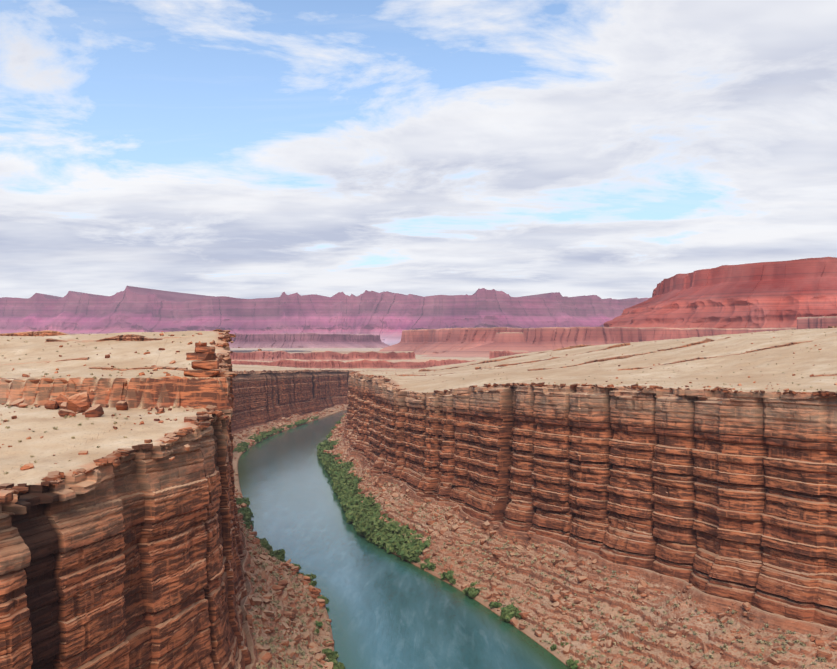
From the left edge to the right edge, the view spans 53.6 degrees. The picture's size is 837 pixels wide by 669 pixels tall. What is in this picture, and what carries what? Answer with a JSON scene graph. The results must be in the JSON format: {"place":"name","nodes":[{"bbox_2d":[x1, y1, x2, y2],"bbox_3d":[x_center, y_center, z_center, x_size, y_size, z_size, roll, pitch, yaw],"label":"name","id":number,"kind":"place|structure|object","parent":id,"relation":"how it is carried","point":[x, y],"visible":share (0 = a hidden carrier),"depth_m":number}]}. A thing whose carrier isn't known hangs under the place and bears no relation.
{"place":"outdoors","nodes":[
{"label":"outdoors","id":0,"kind":"place"},
{"bbox_2d":[0,331,333,668],"bbox_3d":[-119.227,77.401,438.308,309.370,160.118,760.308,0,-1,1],"label":"canyon wall","id":1,"kind":"structure","parent":0,"point":[139,558],"depth_m":233.28},
{"bbox_2d":[284,559,324,606],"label":"boulders","id":2,"kind":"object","parent":1,"relation":"on","point":[312,589],"depth_m":471.21},
{"bbox_2d":[184,342,219,377],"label":"rock stack","id":3,"kind":"object","parent":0,"point":[207,365],"visible":0.9,"depth_m":306.96},
{"bbox_2d":[66,333,388,347],"bbox_3d":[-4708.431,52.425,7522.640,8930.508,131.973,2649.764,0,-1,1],"label":"mesa","id":4,"kind":"structure","parent":0,"point":[303,340],"depth_m":7402.59},
{"bbox_2d":[231,369,409,492],"bbox_3d":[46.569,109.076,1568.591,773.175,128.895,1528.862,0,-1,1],"label":"canyon wall","id":5,"kind":"structure","parent":0,"point":[262,397],"depth_m":1528.04},
{"bbox_2d":[0,286,649,345],"bbox_3d":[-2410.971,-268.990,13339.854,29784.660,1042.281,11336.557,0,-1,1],"label":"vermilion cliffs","id":6,"kind":"structure","parent":0,"point":[387,317],"depth_m":13049.67},
{"bbox_2d":[329,370,417,478],"bbox_3d":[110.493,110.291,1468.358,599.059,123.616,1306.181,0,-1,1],"label":"canyon wall","id":7,"kind":"structure","parent":0,"point":[359,425],"depth_m":953.94},
{"bbox_2d":[238,410,569,668],"bbox_3d":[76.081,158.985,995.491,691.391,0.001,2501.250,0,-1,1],"label":"river water","id":8,"kind":"structure","parent":0,"point":[386,610],"depth_m":501.47},
{"bbox_2d":[233,415,578,668],"bbox_3d":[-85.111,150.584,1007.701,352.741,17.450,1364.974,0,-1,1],"label":"shrubs","id":9,"kind":"object","parent":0,"point":[368,523],"depth_m":626.87},
{"bbox_2d":[0,328,836,473],"bbox_3d":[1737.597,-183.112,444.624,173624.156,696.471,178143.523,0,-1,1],"label":"plateau","id":10,"kind":"structure","parent":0,"point":[39,421],"depth_m":469.97},
{"bbox_2d":[0,330,68,335],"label":"rock outcrop","id":11,"kind":"object","parent":10,"relation":"on","point":[44,333],"visible":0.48,"depth_m":494.26},
{"bbox_2d":[4,357,88,364],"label":"rock ledge","id":12,"kind":"object","parent":10,"relation":"on","point":[84,358],"visible":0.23,"depth_m":376.11},
{"bbox_2d":[10,392,127,417],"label":"boulders","id":13,"kind":"object","parent":10,"relation":"on","point":[67,405],"visible":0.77,"depth_m":286.83},
{"bbox_2d":[0,377,201,408],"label":"rock ledge","id":14,"kind":"object","parent":10,"relation":"on","point":[91,391],"visible":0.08,"depth_m":308.85},
{"bbox_2d":[0,403,228,470],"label":"rocks","id":15,"kind":"object","parent":10,"relation":"on","point":[160,410],"visible":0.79,"depth_m":271.21},
{"bbox_2d":[5,331,261,377],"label":"scattered rocks","id":16,"kind":"object","parent":10,"relation":"on","point":[156,368],"visible":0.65,"depth_m":376.93},
{"bbox_2d":[89,366,187,370],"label":"rock ledge","id":17,"kind":"object","parent":10,"relation":"on","point":[158,367],"visible":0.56,"depth_m":341.87},
{"bbox_2d":[45,334,235,341],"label":"rock outcrop","id":18,"kind":"object","parent":10,"relation":"on","point":[129,337],"visible":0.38,"depth_m":428.13},
{"bbox_2d":[230,351,415,360],"bbox_3d":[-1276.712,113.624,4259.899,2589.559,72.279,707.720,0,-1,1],"label":"canyon wall","id":19,"kind":"structure","parent":10,"relation":"on","point":[321,355],"depth_m":4160.04},
{"bbox_2d":[231,359,477,368],"bbox_3d":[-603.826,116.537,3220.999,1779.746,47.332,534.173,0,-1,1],"label":"terrace","id":20,"kind":"structure","parent":10,"relation":"on","point":[375,363],"depth_m":3011.65},
{"bbox_2d":[0,327,836,668],"bbox_3d":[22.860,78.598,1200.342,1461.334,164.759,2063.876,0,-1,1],"label":"boulders","id":21,"kind":"object","parent":10,"relation":"on","point":[300,651],"visible":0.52,"depth_m":397.02},
{"bbox_2d":[0,329,836,502],"bbox_3d":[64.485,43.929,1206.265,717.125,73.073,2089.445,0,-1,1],"label":"rim rocks","id":22,"kind":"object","parent":10,"relation":"on","point":[7,490],"depth_m":268.56},
{"bbox_2d":[398,368,496,375],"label":"rock ledge","id":23,"kind":"object","parent":10,"relation":"on","point":[425,375],"visible":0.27,"depth_m":937.72},
{"bbox_2d":[420,332,552,357],"bbox_3d":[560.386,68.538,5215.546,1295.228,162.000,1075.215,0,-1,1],"label":"butte","id":24,"kind":"object","parent":10,"relation":"on","point":[509,341],"visible":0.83,"depth_m":5054.85},
{"bbox_2d":[418,344,593,371],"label":"rock ledge","id":25,"kind":"object","parent":10,"relation":"on","point":[569,347],"visible":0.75,"depth_m":1219.63},
{"bbox_2d":[489,350,539,358],"bbox_3d":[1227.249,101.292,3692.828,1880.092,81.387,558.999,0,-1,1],"label":"canyon wall","id":26,"kind":"structure","parent":10,"relation":"on","point":[496,353],"depth_m":3615.23},
{"bbox_2d":[233,404,836,668],"bbox_3d":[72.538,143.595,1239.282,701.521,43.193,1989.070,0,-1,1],"label":"talus slope","id":27,"kind":"structure","parent":10,"relation":"on","point":[265,655],"depth_m":419.90},
{"bbox_2d":[475,343,629,369],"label":"rock ledge","id":28,"kind":"object","parent":10,"relation":"on","point":[609,347],"visible":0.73,"depth_m":958.15},
{"bbox_2d":[380,327,796,354],"bbox_3d":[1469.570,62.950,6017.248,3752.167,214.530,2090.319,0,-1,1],"label":"mesa","id":29,"kind":"structure","parent":10,"relation":"on","point":[430,341],"depth_m":5575.27},
{"bbox_2d":[528,351,656,370],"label":"rock ledge","id":30,"kind":"object","parent":10,"relation":"on","point":[612,358],"visible":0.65,"depth_m":741.86},
{"bbox_2d":[386,330,836,390],"bbox_3d":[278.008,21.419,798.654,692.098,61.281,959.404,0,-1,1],"label":"scattered rocks","id":31,"kind":"object","parent":10,"relation":"on","point":[785,389],"visible":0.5,"depth_m":518.61},
{"bbox_2d":[657,337,729,350],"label":"rock ledge","id":32,"kind":"object","parent":10,"relation":"on","point":[699,342],"visible":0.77,"depth_m":743.51},
{"bbox_2d":[603,257,836,328],"bbox_3d":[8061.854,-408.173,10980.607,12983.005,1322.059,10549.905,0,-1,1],"label":"red mesa","id":33,"kind":"structure","parent":10,"relation":"on","point":[780,294],"depth_m":8772.25},
{"bbox_2d":[618,335,835,370],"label":"rock ledge","id":34,"kind":"object","parent":10,"relation":"on","point":[775,346],"visible":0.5,"depth_m":618.21},
{"bbox_2d":[797,316,836,328],"bbox_3d":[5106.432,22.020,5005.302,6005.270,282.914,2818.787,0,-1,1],"label":"cliff","id":35,"kind":"structure","parent":10,"relation":"on","point":[814,322],"depth_m":5116.98},
{"bbox_2d":[811,374,836,376],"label":"rock ledge","id":36,"kind":"object","parent":10,"relation":"on","point":[825,375],"visible":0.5,"depth_m":452.00},
{"bbox_2d":[0,0,836,298],"label":"sky","id":37,"kind":"structure","parent":0,"point":[243,149]},
{"bbox_2d":[357,379,836,668],"bbox_3d":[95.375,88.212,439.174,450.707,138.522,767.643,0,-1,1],"label":"canyon wall","id":38,"kind":"structure","parent":0,"point":[721,501],"depth_m":414.18}
]}

